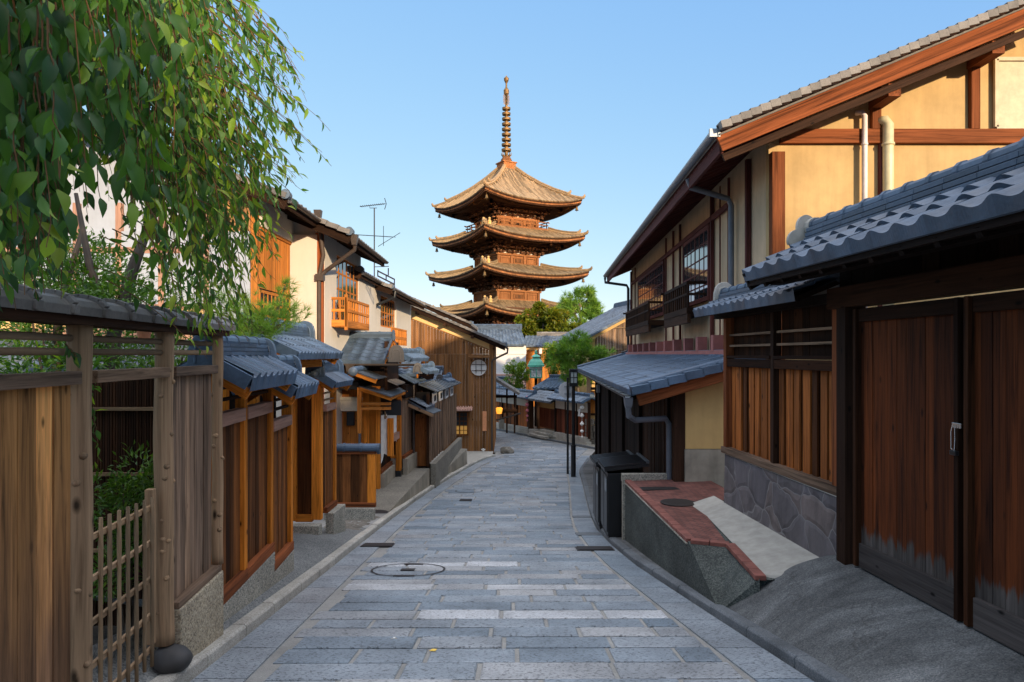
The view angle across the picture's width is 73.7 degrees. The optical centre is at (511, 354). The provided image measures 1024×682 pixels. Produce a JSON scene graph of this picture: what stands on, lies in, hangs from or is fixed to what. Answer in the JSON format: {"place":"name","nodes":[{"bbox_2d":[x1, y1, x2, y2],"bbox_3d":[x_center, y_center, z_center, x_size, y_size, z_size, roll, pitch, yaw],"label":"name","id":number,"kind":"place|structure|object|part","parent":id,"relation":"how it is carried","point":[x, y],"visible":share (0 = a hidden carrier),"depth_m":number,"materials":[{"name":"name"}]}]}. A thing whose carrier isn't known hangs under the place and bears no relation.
{"place":"outdoors","nodes":[
{"label":"outdoors","id":0,"kind":"place"},
{"bbox_2d":[51,193,147,371],"bbox_3d":[-4.336,-0.400,7.216,1.234,2.607,0.162,0,0,6],"label":"bare tree","id":1,"kind":"object","parent":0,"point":[82,238],"visible":0.35,"depth_m":7.18,"materials":[{"name":"brown plant"}]},
{"bbox_2d":[137,331,150,337],"bbox_3d":[-3.314,-0.189,6.150,0.150,0.130,0.146,0,0,0],"label":"flower pot","id":2,"kind":"object","parent":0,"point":[140,334],"visible":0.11,"depth_m":6.11,"materials":[{"name":"ceramic"}]},
{"bbox_2d":[93,527,365,681],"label":"pavement","id":3,"kind":"structure","parent":0,"point":[311,550],"depth_m":7.94,"materials":[{"name":"grey concrete"}]},
{"bbox_2d":[92,378,153,625],"bbox_3d":[-4.795,1.340,6.287,3.635,2.320,0.064,0,0,0],"label":"reed screen","id":4,"kind":"object","parent":3,"relation":"on","point":[125,416],"visible":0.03,"depth_m":6.29,"materials":[{"name":"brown wood"}]},
{"bbox_2d":[93,308,188,379],"bbox_3d":[-3.546,0.978,6.751,1.277,2.904,0.977,0,0,0],"label":"shrub","id":5,"kind":"object","parent":3,"relation":"on","point":[151,363],"visible":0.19,"depth_m":6.53,"materials":[{"name":"green plant"}]},
{"bbox_2d":[152,643,192,673],"bbox_3d":[-2.418,2.170,4.866,0.278,0.207,0.271,0,0,0],"label":"foundation stone","id":6,"kind":"object","parent":3,"relation":"on","point":[173,658],"visible":0.9,"depth_m":4.78,"materials":[{"name":"grey stone"}]},
{"bbox_2d":[166,274,312,349],"bbox_3d":[-3.108,0.789,7.970,1.779,3.657,1.128,0,0,-28],"label":"pine","id":7,"kind":"object","parent":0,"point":[261,326],"visible":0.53,"depth_m":8.18,"materials":[{"name":"green plant"}]},
{"bbox_2d":[293,513,386,527],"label":"pavement","id":8,"kind":"structure","parent":0,"point":[323,521],"depth_m":14.24,"materials":[{"name":"grey concrete"}]},
{"bbox_2d":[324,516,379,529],"bbox_3d":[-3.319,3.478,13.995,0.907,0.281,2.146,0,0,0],"label":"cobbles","id":9,"kind":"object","parent":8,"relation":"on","point":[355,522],"visible":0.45,"depth_m":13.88,"materials":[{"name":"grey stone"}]},
{"bbox_2d":[375,510,387,513],"bbox_3d":[-3.150,3.649,15.750,0.600,0.012,0.600,0,0,0],"label":"manhole cover","id":10,"kind":"object","parent":8,"relation":"on","point":[380,511],"visible":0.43,"depth_m":15.79,"materials":[{"name":"metal"}]},
{"bbox_2d":[93,426,594,644],"bbox_3d":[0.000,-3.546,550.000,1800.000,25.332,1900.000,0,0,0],"label":"ground","id":11,"kind":"structure","parent":0,"point":[95,634],"depth_m":6.82,"materials":[{"name":"soil"}]},
{"bbox_2d":[0,340,112,423],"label":"shrub","id":12,"kind":"object","parent":11,"relation":"on","point":[25,365],"visible":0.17,"depth_m":5.20,"materials":[{"name":"green plant"}]},
{"bbox_2d":[0,238,156,372],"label":"garden tree","id":13,"kind":"object","parent":11,"relation":"on","point":[85,287],"visible":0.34,"depth_m":7.10,"materials":[{"name":"green plant"}]},
{"bbox_2d":[0,226,220,368],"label":"shrub","id":14,"kind":"object","parent":11,"relation":"on","point":[122,254],"visible":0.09,"depth_m":8.50,"materials":[{"name":"green plant"}]},
{"bbox_2d":[0,282,235,681],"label":"garden fence","id":15,"kind":"object","parent":11,"relation":"on","point":[46,546],"visible":0.85,"depth_m":3.72,"materials":[{"name":"brown wood"}]},
{"bbox_2d":[93,488,155,681],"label":"garden gate","id":16,"kind":"structure","parent":15,"relation":"attached to","point":[147,584],"depth_m":4.30,"materials":[{"name":"brown wood"}]},
{"bbox_2d":[93,440,153,630],"bbox_3d":[-3.095,1.560,5.526,0.878,1.741,0.937,0,0,0],"label":"shrub","id":17,"kind":"object","parent":11,"relation":"on","point":[123,502],"visible":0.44,"depth_m":5.42,"materials":[{"name":"green plant"}]},
{"bbox_2d":[0,128,320,417],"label":"townhouse","id":18,"kind":"structure","parent":11,"relation":"on","point":[113,219],"depth_m":14.50,"materials":[{"name":"paint"}]},
{"bbox_2d":[259,289,290,320],"bbox_3d":[-5.380,-0.830,15.500,0.050,1.110,2.010,0,0,0],"label":"lattice window","id":19,"kind":"structure","parent":18,"relation":"in","point":[269,295],"depth_m":15.14,"materials":[{"name":"orange wood"}]},
{"bbox_2d":[0,0,328,482],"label":"weeping tree","id":20,"kind":"object","parent":11,"relation":"on","point":[62,62],"visible":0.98,"depth_m":2.60,"materials":[{"name":"green plant"}]},
{"bbox_2d":[178,334,318,622],"bbox_3d":[-2.775,1.502,7.415,0.790,3.395,3.042,0,0,-4],"label":"panel fence","id":21,"kind":"object","parent":11,"relation":"on","point":[258,550],"visible":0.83,"depth_m":7.18,"materials":[{"name":"brown wood"}]},
{"bbox_2d":[223,312,343,418],"bbox_3d":[-3.540,1.260,10.425,1.376,3.680,2.717,0,0,0],"label":"gateway","id":22,"kind":"object","parent":11,"relation":"on","point":[304,345],"visible":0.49,"depth_m":10.41,"materials":[{"name":"grey tile"}]},
{"bbox_2d":[229,390,275,418],"bbox_3d":[-3.950,1.625,10.450,0.037,2.950,1.896,0,0,0],"label":"door","id":23,"kind":"structure","parent":22,"relation":"in","point":[231,402],"depth_m":9.68,"materials":[{"name":"brown wood"}]},
{"bbox_2d":[150,454,495,681],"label":"kerb","id":24,"kind":"structure","parent":11,"relation":"on","point":[235,633],"depth_m":7.16,"materials":[{"name":"stone"}]},
{"bbox_2d":[293,359,353,534],"bbox_3d":[-3.428,1.880,12.204,0.904,3.640,1.457,0,0,0],"label":"fence bay","id":25,"kind":"object","parent":11,"relation":"on","point":[314,458],"visible":0.69,"depth_m":11.89,"materials":[{"name":"orange wood"}]},
{"bbox_2d":[259,210,394,443],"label":"townhouse","id":26,"kind":"structure","parent":11,"relation":"on","point":[325,256],"depth_m":16.76,"materials":[{"name":"paint"}]},
{"bbox_2d":[337,255,357,320],"bbox_3d":[-4.640,-1.750,19.100,0.050,1.780,2.680,0,0,0],"label":"window","id":27,"kind":"structure","parent":26,"relation":"in","point":[347,283],"depth_m":19.08,"materials":[{"name":"orange wood"}]},
{"bbox_2d":[324,443,380,519],"bbox_3d":[-3.420,2.804,14.652,1.160,1.792,0.325,0,0,0],"label":"fence","id":28,"kind":"object","parent":11,"relation":"on","point":[356,475],"visible":0.66,"depth_m":14.69,"materials":[{"name":"orange wood"}]},
{"bbox_2d":[345,468,428,511],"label":"ramp","id":29,"kind":"structure","parent":11,"relation":"on","point":[399,491],"depth_m":18.50,"materials":[{"name":"concrete"}]},
{"bbox_2d":[337,330,429,488],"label":"entrance gate","id":30,"kind":"structure","parent":29,"relation":"on","point":[372,361],"depth_m":18.40,"materials":[{"name":"orange wood"}]},
{"bbox_2d":[361,386,375,443],"bbox_3d":[-3.845,2.300,18.380,0.407,2.900,0.033,0,0,0],"label":"door panel","id":31,"kind":"structure","parent":30,"relation":"in","point":[368,435],"depth_m":18.36,"materials":[{"name":"orange wood"}]},
{"bbox_2d":[381,410,389,467],"bbox_3d":[-3.611,2.400,19.300,0.034,1.600,1.598,0,0,1],"label":"door","id":32,"kind":"structure","parent":30,"relation":"in","point":[386,459],"depth_m":19.39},
{"bbox_2d":[381,414,396,462],"bbox_3d":[-3.455,2.310,19.175,0.038,1.320,1.364,0,0,8],"label":"door curtain","id":33,"kind":"object","parent":30,"relation":"hanging from","point":[383,436],"depth_m":18.85,"materials":[{"name":"fabric"}]},
{"bbox_2d":[384,400,400,414],"bbox_3d":[-3.313,1.473,19.000,0.465,0.435,0.050,0,0,0],"label":"hanging sign","id":34,"kind":"object","parent":30,"relation":"hanging from","point":[395,405],"visible":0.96,"depth_m":18.98,"materials":[{"name":"wood"}]},
{"bbox_2d":[354,266,426,347],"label":"townhouse","id":35,"kind":"structure","parent":11,"relation":"on","point":[390,304],"depth_m":24.61,"materials":[{"name":"paint"}]},
{"bbox_2d":[358,198,398,275],"bbox_3d":[-4.821,-3.852,23.990,1.633,3.304,0.697,0,0,16],"label":"antenna","id":36,"kind":"object","parent":35,"relation":"on","point":[374,235],"visible":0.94,"depth_m":23.98,"materials":[{"name":"grey metal"}]},
{"bbox_2d":[381,296,393,327],"bbox_3d":[-4.740,-1.550,25.850,0.050,1.130,3.080,0,0,0],"label":"window","id":37,"kind":"structure","parent":35,"relation":"in","point":[387,309],"depth_m":25.96,"materials":[{"name":"orange wood"}]},
{"bbox_2d":[381,349,438,467],"bbox_3d":[-3.416,1.707,22.600,1.957,3.785,2.558,0,0,0],"label":"gatehouse","id":38,"kind":"object","parent":11,"relation":"on","point":[418,368],"visible":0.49,"depth_m":21.66,"materials":[{"name":"grey tile"}]},
{"bbox_2d":[407,378,461,487],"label":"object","id":39,"kind":"structure","parent":11,"relation":"on","point":[434,427],"depth_m":22.48,"materials":[{"name":"brown wood"}]},
{"bbox_2d":[415,414,425,465],"bbox_3d":[-2.900,2.720,21.750,0.440,1.660,0.060,0,0,0],"label":"door","id":40,"kind":"structure","parent":39,"relation":"in","point":[420,419],"depth_m":21.72,"materials":[{"name":"brown wood"}]},
{"bbox_2d":[415,392,429,466],"bbox_3d":[-2.900,2.400,21.950,0.500,2.400,0.050,0,0,0],"label":"doorway","id":41,"kind":"structure","parent":39,"relation":"in","point":[421,395],"depth_m":21.92,"materials":[{"name":"brown wood"}]},
{"bbox_2d":[419,366,455,391],"bbox_3d":[-3.026,1.862,27.200,1.537,2.855,2.058,0,0,0],"label":"gatehouse","id":42,"kind":"object","parent":11,"relation":"on","point":[447,377],"visible":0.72,"depth_m":26.52,"materials":[{"name":"grey tile"}]},
{"bbox_2d":[413,297,477,360],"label":"distant house","id":43,"kind":"structure","parent":11,"relation":"on","point":[455,318],"depth_m":36.80,"materials":[{"name":"tile"}]},
{"bbox_2d":[429,448,466,485],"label":"ramp","id":44,"kind":"structure","parent":11,"relation":"on","point":[459,460],"depth_m":26.38,"materials":[{"name":"concrete"}]},
{"bbox_2d":[411,305,508,453],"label":"boarded house","id":45,"kind":"structure","parent":11,"relation":"on","point":[457,355],"depth_m":32.98,"materials":[{"name":"brown wood"}]},
{"bbox_2d":[457,411,468,435],"bbox_3d":[-2.526,3.325,32.950,0.850,1.170,0.050,0,0,0],"label":"shop window","id":46,"kind":"structure","parent":45,"relation":"in","point":[462,416],"depth_m":32.94,"materials":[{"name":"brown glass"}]},
{"bbox_2d":[470,359,486,375],"bbox_3d":[-1.610,0.631,32.953,0.850,0.850,0.065,0,0,0],"label":"round window","id":47,"kind":"structure","parent":45,"relation":"in","point":[478,367],"depth_m":32.95,"materials":[{"name":"white paper"}]},
{"bbox_2d":[482,411,486,430],"bbox_3d":[-1.324,3.215,32.950,0.200,0.950,0.030,0,0,0],"label":"name plate","id":48,"kind":"object","parent":45,"relation":"attached to","point":[484,420],"visible":1,"depth_m":32.94,"materials":[{"name":"brown wood"}]},
{"bbox_2d":[468,321,525,410],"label":"storehouse","id":49,"kind":"structure","parent":11,"relation":"on","point":[511,336],"depth_m":54.40,"materials":[{"name":"white paint"}]},
{"bbox_2d":[485,376,512,389],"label":"pavilion","id":50,"kind":"structure","parent":11,"relation":"on","point":[497,383],"depth_m":50.39,"materials":[{"name":"grey tile"}]},
{"bbox_2d":[425,75,592,323],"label":"pagoda","id":51,"kind":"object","parent":11,"relation":"on","point":[506,206],"visible":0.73,"depth_m":86.78,"materials":[{"name":"wood"}]},
{"bbox_2d":[528,350,543,425],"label":"copper lantern","id":52,"kind":"object","parent":11,"relation":"on","point":[535,365],"visible":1,"depth_m":47.71,"materials":[{"name":"teal metal"}]},
{"bbox_2d":[514,301,570,338],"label":"maple tree","id":53,"kind":"object","parent":11,"relation":"on","point":[550,320],"visible":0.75,"depth_m":65.28,"materials":[{"name":"green plant"}]},
{"bbox_2d":[525,332,566,389],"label":"timber house","id":54,"kind":"structure","parent":11,"relation":"on","point":[536,342],"depth_m":59.18,"materials":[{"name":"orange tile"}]},
{"bbox_2d":[532,374,564,427],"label":"pavilion","id":55,"kind":"structure","parent":11,"relation":"on","point":[552,382],"depth_m":46.93,"materials":[{"name":"grey tile"}]},
{"bbox_2d":[542,341,563,373],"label":"garden tree","id":56,"kind":"object","parent":11,"relation":"on","point":[546,355],"visible":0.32,"depth_m":49.39,"materials":[{"name":"green plant"}]},
{"bbox_2d":[555,321,581,331],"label":"maple tree","id":57,"kind":"object","parent":11,"relation":"on","point":[566,327],"visible":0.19,"depth_m":63.58,"materials":[{"name":"green plant"}]},
{"bbox_2d":[555,284,605,323],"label":"pine tree","id":58,"kind":"object","parent":11,"relation":"on","point":[593,308],"visible":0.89,"depth_m":71.66,"materials":[{"name":"green plant"}]},
{"bbox_2d":[546,328,617,391],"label":"pine tree","id":59,"kind":"object","parent":11,"relation":"on","point":[565,353],"visible":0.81,"depth_m":42.70,"materials":[{"name":"green plant"}]},
{"bbox_2d":[552,300,626,425],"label":"barn house","id":60,"kind":"structure","parent":11,"relation":"on","point":[608,327],"depth_m":44.59,"materials":[{"name":"grey tile"}]},
{"bbox_2d":[621,473,774,607],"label":"brick terrace","id":61,"kind":"structure","parent":11,"relation":"on","point":[667,526],"depth_m":8.95,"materials":[{"name":"brick"}]},
{"bbox_2d":[580,458,853,681],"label":"kerb","id":62,"kind":"structure","parent":11,"relation":"on","point":[807,665],"depth_m":6.39,"materials":[{"name":"stone"}]},
{"bbox_2d":[577,0,1023,487],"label":"corner house","id":63,"kind":"structure","parent":11,"relation":"on","point":[749,187],"depth_m":11.63,"materials":[{"name":"tile"}]},
{"bbox_2d":[637,260,664,319],"bbox_3d":[4.892,-2.100,24.300,0.050,1.720,5.900,0,0,3],"label":"window","id":64,"kind":"structure","parent":63,"relation":"in","point":[650,286],"depth_m":23.31,"materials":[{"name":"red wood"}]},
{"bbox_2d":[682,224,709,306],"bbox_3d":[4.539,-2.100,16.900,0.050,1.720,2.900,0,0,3],"label":"window","id":65,"kind":"structure","parent":63,"relation":"in","point":[696,250],"depth_m":16.55,"materials":[{"name":"red wood"}]},
{"bbox_2d":[430,451,492,463],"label":"pavement","id":66,"kind":"structure","parent":0,"point":[472,456],"depth_m":31.13,"materials":[{"name":"concrete"}]},
{"bbox_2d":[190,430,813,681],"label":"road","id":67,"kind":"structure","parent":0,"point":[520,588],"depth_m":7.16,"materials":[{"name":"grey stone"}]},
{"bbox_2d":[360,543,394,546],"bbox_3d":[-2.320,3.295,11.808,0.550,0.063,0.342,0,0,0],"label":"drain grate","id":68,"kind":"object","parent":67,"relation":"on","point":[378,545],"visible":1,"depth_m":11.72,"materials":[{"name":"metal"}]},
{"bbox_2d":[371,563,444,576],"bbox_3d":[-1.451,3.012,9.562,1.040,0.152,1.040,0,0,0],"label":"manhole cover","id":69,"kind":"object","parent":67,"relation":"on","point":[407,569],"visible":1,"depth_m":9.53,"materials":[{"name":"metal"}]},
{"bbox_2d":[500,446,513,453],"bbox_3d":[-0.224,4.626,32.494,0.674,0.507,0.566,0,0,0],"label":"corner stone","id":70,"kind":"object","parent":67,"relation":"on","point":[506,450],"visible":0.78,"depth_m":32.33,"materials":[{"name":"grey stone"}]},
{"bbox_2d":[496,428,594,449],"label":"kerb","id":71,"kind":"structure","parent":67,"relation":"on","point":[570,443],"depth_m":38.48,"materials":[{"name":"stone"}]},
{"bbox_2d":[499,419,503,428],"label":"stone post","id":72,"kind":"object","parent":71,"relation":"on","point":[501,424],"visible":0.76,"depth_m":45.52,"materials":[{"name":"stone"}]},
{"bbox_2d":[559,378,571,473],"bbox_3d":[2.033,2.636,25.289,0.610,3.563,0.108,0,0,0],"label":"road sign","id":73,"kind":"object","parent":67,"relation":"on","point":[565,389],"visible":0.77,"depth_m":25.25,"materials":[{"name":"metal"}]},
{"bbox_2d":[569,369,577,476],"bbox_3d":[2.193,2.445,24.387,0.290,3.851,0.290,0,0,0],"label":"street lamp","id":74,"kind":"object","parent":67,"relation":"on","point":[573,378],"visible":1,"depth_m":24.33,"materials":[{"name":"black metal"}]},
{"bbox_2d":[572,515,591,517],"bbox_3d":[1.605,3.734,15.727,0.420,0.043,0.301,0,0,0],"label":"cover plate","id":75,"kind":"object","parent":67,"relation":"on","point":[581,516],"visible":1,"depth_m":15.70,"materials":[{"name":"stone"}]},
{"bbox_2d":[575,532,602,535],"bbox_3d":[1.475,3.454,13.140,0.500,0.049,0.321,0,0,0],"label":"cover plate","id":76,"kind":"object","parent":67,"relation":"on","point":[587,533],"visible":1,"depth_m":13.16,"materials":[{"name":"stone"}]},
{"bbox_2d":[575,546,614,550],"bbox_3d":[1.385,3.248,11.431,0.620,0.065,0.362,0,0,0],"label":"drain grate","id":77,"kind":"object","parent":67,"relation":"on","point":[594,548],"visible":1,"depth_m":11.35,"materials":[{"name":"metal"}]},
{"bbox_2d":[497,428,594,446],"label":"pavement","id":78,"kind":"structure","parent":0,"point":[554,437],"depth_m":39.24,"materials":[{"name":"grey stone"}]},
{"bbox_2d":[496,376,520,432],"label":"roadside shed","id":79,"kind":"structure","parent":78,"relation":"on","point":[509,387],"depth_m":39.85,"materials":[{"name":"wood"}]},
{"bbox_2d":[496,406,502,414],"bbox_3d":[-0.753,2.711,40.000,0.480,1.660,0.480,0,0,0],"label":"lantern","id":80,"kind":"object","parent":79,"relation":"hanging from","point":[499,409],"visible":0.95,"depth_m":39.83,"materials":[{"name":"yellow paper"}]},
{"bbox_2d":[485,386,536,433],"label":"garden wall","id":81,"kind":"structure","parent":78,"relation":"on","point":[522,425],"depth_m":43.62,"materials":[{"name":"beige paint"}]},
{"bbox_2d":[525,396,528,420],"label":"paper ornament","id":82,"kind":"object","parent":81,"relation":"hanging from","point":[527,405],"visible":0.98,"depth_m":41.66,"materials":[{"name":"paper"}]},
{"bbox_2d":[503,360,530,389],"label":"garden shrub","id":83,"kind":"object","parent":78,"relation":"on","point":[517,370],"visible":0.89,"depth_m":46.24,"materials":[{"name":"green plant"}]},
{"bbox_2d":[524,390,554,438],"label":"doorway gate","id":84,"kind":"structure","parent":78,"relation":"on","point":[546,412],"depth_m":40.79,"materials":[{"name":"beige paint"}]},
{"bbox_2d":[539,407,553,428],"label":"door","id":85,"kind":"structure","parent":84,"relation":"in","point":[546,415],"depth_m":41.17,"materials":[{"name":"brown wood"}]},
{"bbox_2d":[547,389,594,444],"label":"garden wall","id":86,"kind":"structure","parent":78,"relation":"on","point":[560,416],"depth_m":37.00,"materials":[{"name":"beige paint"}]},
{"bbox_2d":[580,405,583,437],"bbox_3d":[3.650,3.498,35.618,0.250,1.773,0.216,0,0,0],"label":"paper ornament","id":87,"kind":"object","parent":86,"relation":"hanging from","point":[581,415],"visible":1,"depth_m":35.56,"materials":[{"name":"white paper"}]},
{"bbox_2d":[585,378,594,443],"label":"entrance house","id":88,"kind":"structure","parent":78,"relation":"on","point":[589,389],"depth_m":35.92,"materials":[{"name":"orange wood"}]},
{"bbox_2d":[82,0,1013,340],"label":"sky","id":89,"kind":"structure","parent":0,"point":[610,100],"materials":[{"name":"blue"}]},
{"bbox_2d":[583,459,672,575],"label":"pavement","id":90,"kind":"structure","parent":0,"point":[588,470],"depth_m":21.24,"materials":[{"name":"concrete"}]},
{"bbox_2d":[590,450,632,528],"bbox_3d":[2.032,2.707,13.780,0.808,1.425,1.000,0,0,0],"label":"utility cabinet","id":91,"kind":"object","parent":90,"relation":"on","point":[596,489],"visible":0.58,"depth_m":13.73,"materials":[{"name":"black metal"}]},
{"bbox_3d":[1.695,2.789,14.000,0.020,1.000,0.400,0,0,0],"label":"door","id":92,"kind":"part","parent":91,"relation":"part of","materials":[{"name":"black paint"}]},
{"bbox_3d":[1.690,2.789,13.560,0.031,1.000,0.400,0,0,0],"label":"door","id":93,"kind":"part","parent":91,"relation":"part of","materials":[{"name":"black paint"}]},
{"bbox_2d":[597,453,648,537],"bbox_3d":[2.052,2.611,12.700,0.808,1.425,1.000,0,0,0],"label":"utility cabinet","id":94,"kind":"object","parent":90,"relation":"on","point":[613,468],"visible":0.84,"depth_m":12.24,"materials":[{"name":"black metal"}]},
{"bbox_3d":[1.715,2.694,12.920,0.020,1.000,0.400,0,0,0],"label":"door","id":95,"kind":"part","parent":94,"relation":"part of","materials":[{"name":"black paint"}]},
{"bbox_3d":[1.709,2.694,12.480,0.031,1.000,0.400,0,0,0],"label":"door","id":96,"kind":"part","parent":94,"relation":"part of","materials":[{"name":"black paint"}]},
{"bbox_2d":[693,273,839,556],"bbox_3d":[3.186,0.920,8.343,0.884,3.960,3.433,0,0,-4],"label":"plank fence","id":97,"kind":"object","parent":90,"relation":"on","point":[778,448],"visible":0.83,"depth_m":7.96,"materials":[{"name":"brown wood"}]},
{"bbox_2d":[693,496,818,577],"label":"pavement","id":98,"kind":"structure","parent":0,"point":[768,552],"depth_m":7.90,"materials":[{"name":"concrete"}]},
{"bbox_2d":[729,555,1023,681],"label":"driveway","id":99,"kind":"structure","parent":0,"point":[854,623],"depth_m":5.26,"materials":[{"name":"concrete"}]},
{"bbox_2d":[742,137,1023,654],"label":"gate","id":100,"kind":"structure","parent":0,"point":[929,452],"depth_m":5.21,"materials":[{"name":"tile"}]},
{"bbox_2d":[853,297,962,620],"bbox_3d":[3.252,0.765,5.661,0.088,2.370,1.397,0,0,-4],"label":"door leaf","id":101,"kind":"structure","parent":100,"relation":"in","point":[908,357],"depth_m":5.59,"materials":[{"name":"brown wood"}]},
{"bbox_2d":[963,290,1023,654],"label":"door leaf","id":102,"kind":"structure","parent":100,"relation":"in","point":[993,323],"depth_m":4.70,"materials":[{"name":"brown wood"}]}
]}

